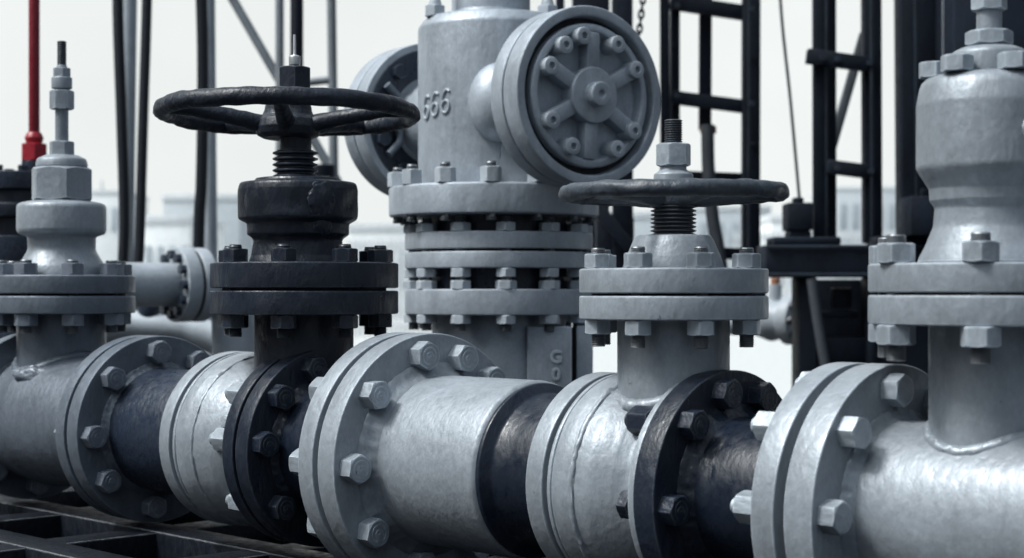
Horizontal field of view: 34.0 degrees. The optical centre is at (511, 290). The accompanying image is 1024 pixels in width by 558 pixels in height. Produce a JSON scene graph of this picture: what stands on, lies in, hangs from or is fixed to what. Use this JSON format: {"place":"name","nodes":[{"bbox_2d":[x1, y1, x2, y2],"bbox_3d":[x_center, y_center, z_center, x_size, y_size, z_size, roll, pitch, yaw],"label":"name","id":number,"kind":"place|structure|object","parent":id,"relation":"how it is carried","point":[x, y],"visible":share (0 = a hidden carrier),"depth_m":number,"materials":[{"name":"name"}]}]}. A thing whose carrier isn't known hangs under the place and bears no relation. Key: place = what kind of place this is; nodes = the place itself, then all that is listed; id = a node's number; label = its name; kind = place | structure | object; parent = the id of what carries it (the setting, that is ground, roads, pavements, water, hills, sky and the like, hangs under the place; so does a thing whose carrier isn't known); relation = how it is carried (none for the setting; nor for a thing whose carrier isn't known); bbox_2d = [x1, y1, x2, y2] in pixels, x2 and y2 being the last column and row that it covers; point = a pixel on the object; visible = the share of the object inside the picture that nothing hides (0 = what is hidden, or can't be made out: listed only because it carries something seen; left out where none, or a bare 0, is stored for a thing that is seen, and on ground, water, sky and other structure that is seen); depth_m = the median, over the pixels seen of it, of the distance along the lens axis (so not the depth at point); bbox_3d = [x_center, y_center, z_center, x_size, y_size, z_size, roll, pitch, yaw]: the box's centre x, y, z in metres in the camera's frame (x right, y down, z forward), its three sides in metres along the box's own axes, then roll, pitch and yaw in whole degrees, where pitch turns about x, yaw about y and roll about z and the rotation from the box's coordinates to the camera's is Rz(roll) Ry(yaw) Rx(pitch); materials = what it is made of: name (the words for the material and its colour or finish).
{"place":"outdoors","nodes":[
{"label":"outdoors","id":0,"kind":"place"},
{"bbox_2d":[91,190,148,261],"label":"building","id":1,"kind":"structure","parent":0,"point":[107,245],"depth_m":130.00,"materials":[{"name":"white"}]},
{"bbox_2d":[111,208,116,231],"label":"window","id":2,"kind":"structure","parent":1,"relation":"in","point":[113,210],"depth_m":129.95,"materials":[{"name":"grey glass"}]},
{"bbox_2d":[112,0,129,261],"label":"hose","id":3,"kind":"object","parent":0,"point":[121,127],"visible":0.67,"depth_m":6.88,"materials":[{"name":"black rubber"}]},
{"bbox_2d":[133,0,151,310],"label":"hose","id":4,"kind":"object","parent":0,"point":[143,115],"visible":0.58,"depth_m":6.78,"materials":[{"name":"black rubber"}]},
{"bbox_2d":[143,215,224,262],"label":"building","id":5,"kind":"structure","parent":0,"point":[164,234],"depth_m":70.00,"materials":[{"name":"white"}]},
{"bbox_2d":[144,246,150,262],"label":"window","id":6,"kind":"structure","parent":5,"relation":"in","point":[147,250],"depth_m":69.93,"materials":[{"name":"grey glass"}]},
{"bbox_2d":[156,246,163,262],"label":"window","id":7,"kind":"structure","parent":5,"relation":"in","point":[159,249],"depth_m":69.93,"materials":[{"name":"grey glass"}]},
{"bbox_2d":[193,0,208,247],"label":"hose","id":8,"kind":"object","parent":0,"point":[202,136],"visible":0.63,"depth_m":6.98,"materials":[{"name":"black rubber"}]},
{"bbox_2d":[162,194,252,261],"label":"building","id":9,"kind":"structure","parent":0,"point":[235,231],"depth_m":90.00,"materials":[{"name":"white"}]},
{"bbox_2d":[349,223,408,317],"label":"building","id":10,"kind":"structure","parent":0,"point":[375,231],"depth_m":75.00,"materials":[{"name":"white"}]},
{"bbox_2d":[400,251,401,289],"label":"window","id":11,"kind":"structure","parent":10,"relation":"in","point":[400,251],"depth_m":74.93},
{"bbox_2d":[0,0,894,243],"label":"sky","id":12,"kind":"structure","parent":0,"point":[366,29],"materials":[{"name":"white"}]},
{"bbox_2d":[354,318,791,399],"bbox_3d":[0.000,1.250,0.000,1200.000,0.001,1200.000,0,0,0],"label":"ground","id":13,"kind":"structure","parent":0,"point":[767,360],"depth_m":30.81,"materials":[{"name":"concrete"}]},
{"bbox_2d":[348,240,430,336],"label":"fence","id":14,"kind":"object","parent":13,"relation":"on","point":[389,245],"visible":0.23,"depth_m":44.97,"materials":[{"name":"white"}]},
{"bbox_2d":[733,231,895,295],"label":"fence","id":15,"kind":"object","parent":13,"relation":"on","point":[853,236],"visible":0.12,"depth_m":47.97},
{"bbox_2d":[556,0,609,252],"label":"steel column","id":16,"kind":"structure","parent":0,"point":[604,4],"depth_m":6.84,"materials":[{"name":"black metal"}]},
{"bbox_2d":[610,211,653,238],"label":"building","id":17,"kind":"structure","parent":0,"point":[642,222],"depth_m":85.00,"materials":[{"name":"white"}]},
{"bbox_2d":[693,205,771,267],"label":"building","id":18,"kind":"structure","parent":0,"point":[730,218],"depth_m":110.00,"materials":[{"name":"white"}]},
{"bbox_2d":[698,222,706,234],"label":"window","id":19,"kind":"structure","parent":18,"relation":"in","point":[702,226],"depth_m":109.94,"materials":[{"name":"grey glass"}]},
{"bbox_2d":[729,222,736,243],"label":"window","id":20,"kind":"structure","parent":18,"relation":"in","point":[732,225],"depth_m":109.94,"materials":[{"name":"grey glass"}]},
{"bbox_2d":[730,278,791,344],"bbox_3d":[1.241,0.093,7.600,0.692,0.302,0.334,0,0,18],"label":"valve","id":21,"kind":"object","parent":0,"point":[776,325],"visible":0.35,"depth_m":7.51,"materials":[{"name":"paint"}]},
{"bbox_2d":[760,214,811,296],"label":"building","id":22,"kind":"structure","parent":0,"point":[771,222],"depth_m":80.00,"materials":[{"name":"white"}]},
{"bbox_2d":[810,186,895,278],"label":"building","id":23,"kind":"structure","parent":0,"point":[849,216],"depth_m":140.00,"materials":[{"name":"white"}]},
{"bbox_2d":[839,204,845,228],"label":"window","id":24,"kind":"structure","parent":23,"relation":"in","point":[842,207],"depth_m":139.93,"materials":[{"name":"grey glass"}]},
{"bbox_2d":[851,204,857,228],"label":"window","id":25,"kind":"structure","parent":23,"relation":"in","point":[854,207],"depth_m":139.93,"materials":[{"name":"grey glass"}]},
{"bbox_2d":[888,204,893,228],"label":"window","id":26,"kind":"structure","parent":23,"relation":"in","point":[890,206],"depth_m":139.93,"materials":[{"name":"grey glass"}]},
{"label":"pavement","id":27,"kind":"structure","parent":0,"visible":0},
{"bbox_2d":[0,165,31,338],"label":"valve","id":28,"kind":"object","parent":27,"relation":"on","point":[15,187],"visible":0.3,"depth_m":5.09,"materials":[{"name":"black metal"}]},
{"bbox_2d":[21,0,46,170],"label":"red pipe","id":29,"kind":"object","parent":28,"relation":"on","point":[34,147],"visible":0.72,"depth_m":5.18,"materials":[{"name":"red metal"}]},
{"bbox_2d":[117,0,136,261],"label":"steel post","id":30,"kind":"object","parent":27,"relation":"on","point":[130,25],"visible":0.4,"depth_m":7.17,"materials":[{"name":"metal"}]},
{"bbox_2d":[107,307,211,353],"bbox_3d":[-1.267,0.645,5.900,0.486,1.209,0.115,0,0,0],"label":"pipe","id":31,"kind":"object","parent":27,"relation":"on","point":[152,321],"visible":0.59,"depth_m":5.86,"materials":[{"name":"grey metal"}]},
{"bbox_2d":[103,247,253,355],"bbox_3d":[-1.194,0.555,5.514,0.828,1.397,0.248,0,0,-36],"label":"elbow pipe","id":32,"kind":"object","parent":27,"relation":"on","point":[174,284],"visible":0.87,"depth_m":5.50,"materials":[{"name":"metal"}]},
{"bbox_2d":[205,0,217,355],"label":"steel post","id":33,"kind":"object","parent":27,"relation":"on","point":[211,225],"visible":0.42,"depth_m":7.57,"materials":[{"name":"metal"}]},
{"bbox_2d":[0,486,546,557],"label":"skid deck","id":34,"kind":"structure","parent":27,"relation":"on","point":[69,522],"depth_m":3.50,"materials":[{"name":"black metal"}]},
{"bbox_2d":[0,41,151,518],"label":"gate valve","id":35,"kind":"object","parent":34,"relation":"on","point":[67,304],"visible":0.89,"depth_m":3.83,"materials":[{"name":"grey paint"}]},
{"bbox_2d":[54,336,244,523],"bbox_3d":[-0.699,0.300,3.561,0.404,0.404,0.433,0,0,-44],"label":"pipe spool","id":36,"kind":"object","parent":34,"relation":"on","point":[129,394],"visible":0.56,"depth_m":3.51,"materials":[{"name":"grey paint"}]},
{"bbox_2d":[153,35,420,542],"bbox_3d":[-0.438,-0.005,3.270,0.517,0.990,0.517,0,0,-44],"label":"gate valve","id":37,"kind":"object","parent":34,"relation":"on","point":[302,280],"visible":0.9,"depth_m":3.18,"materials":[{"name":"black paint"}]},
{"bbox_2d":[209,332,409,557],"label":"pipe spool","id":38,"kind":"object","parent":34,"relation":"on","point":[282,418],"visible":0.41,"depth_m":3.09,"materials":[{"name":"black paint"}]},
{"bbox_2d":[289,333,616,557],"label":"pipe spool","id":39,"kind":"object","parent":34,"relation":"on","point":[435,445],"visible":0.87,"depth_m":2.82,"materials":[{"name":"grey paint"}]},
{"bbox_2d":[547,119,789,557],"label":"gate valve","id":40,"kind":"object","parent":34,"relation":"on","point":[670,299],"visible":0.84,"depth_m":2.50,"materials":[{"name":"grey paint"}]},
{"bbox_2d":[616,362,867,557],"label":"pipe spool","id":41,"kind":"object","parent":34,"relation":"on","point":[705,457],"visible":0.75,"depth_m":2.40,"materials":[{"name":"black paint"}]},
{"bbox_2d":[730,0,1023,557],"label":"gate valve","id":42,"kind":"object","parent":34,"relation":"on","point":[896,461],"visible":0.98,"depth_m":2.14,"materials":[{"name":"grey paint"}]},
{"bbox_2d":[228,0,341,180],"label":"lattice frame","id":43,"kind":"object","parent":27,"relation":"on","point":[328,167],"visible":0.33,"depth_m":8.18,"materials":[{"name":"grey metal"}]},
{"bbox_2d":[290,0,302,65],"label":"steel post","id":44,"kind":"object","parent":27,"relation":"on","point":[296,17],"visible":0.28,"depth_m":6.58,"materials":[{"name":"black metal"}]},
{"bbox_2d":[344,0,660,387],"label":"wellhead","id":45,"kind":"object","parent":27,"relation":"on","point":[526,113],"visible":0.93,"depth_m":4.09,"materials":[{"name":"grey paint"}]},
{"bbox_2d":[756,197,928,386],"bbox_3d":[0.955,0.443,6.695,1.458,1.609,0.710,0,0,0],"label":"machine base","id":46,"kind":"object","parent":27,"relation":"on","point":[799,255],"visible":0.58,"depth_m":6.43,"materials":[{"name":"black metal"}]},
{"bbox_2d":[595,0,633,267],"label":"braced post","id":47,"kind":"object","parent":46,"relation":"on","point":[614,232],"visible":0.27,"depth_m":6.37,"materials":[{"name":"black metal"}]},
{"bbox_2d":[636,0,645,35],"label":"chain","id":48,"kind":"object","parent":47,"relation":"hanging from","point":[641,18],"visible":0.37,"depth_m":6.20,"materials":[{"name":"black metal"}]},
{"bbox_2d":[660,0,760,258],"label":"ladder mast","id":49,"kind":"object","parent":46,"relation":"on","point":[705,101],"visible":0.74,"depth_m":6.98,"materials":[{"name":"black metal"}]},
{"bbox_2d":[701,124,726,267],"bbox_3d":[0.845,0.216,6.980,0.111,1.816,0.055,0,0,0],"label":"hose","id":50,"kind":"object","parent":49,"relation":"hanging from","point":[708,172],"visible":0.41,"depth_m":6.96,"materials":[{"name":"black rubber"}]},
{"bbox_2d":[779,0,800,196],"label":"cable","id":51,"kind":"object","parent":46,"relation":"attached to","point":[790,98],"visible":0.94,"depth_m":6.59,"materials":[{"name":"black metal"}]},
{"bbox_2d":[807,278,829,365],"bbox_3d":[1.165,0.497,6.300,0.109,1.087,0.038,0,0,0],"label":"hose","id":52,"kind":"object","parent":46,"relation":"hanging from","point":[817,320],"visible":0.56,"depth_m":6.28,"materials":[{"name":"grey rubber"}]},
{"bbox_2d":[805,0,881,243],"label":"rail mast","id":53,"kind":"object","parent":46,"relation":"on","point":[824,59],"visible":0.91,"depth_m":6.58,"materials":[{"name":"black metal"}]},
{"bbox_2d":[894,0,935,235],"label":"steel column","id":54,"kind":"structure","parent":46,"relation":"on","point":[914,33],"depth_m":6.44,"materials":[{"name":"black metal"}]},
{"bbox_2d":[936,0,1023,60],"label":"steel column","id":55,"kind":"structure","parent":27,"relation":"on","point":[955,21],"depth_m":6.17,"materials":[{"name":"metal"}]}
]}

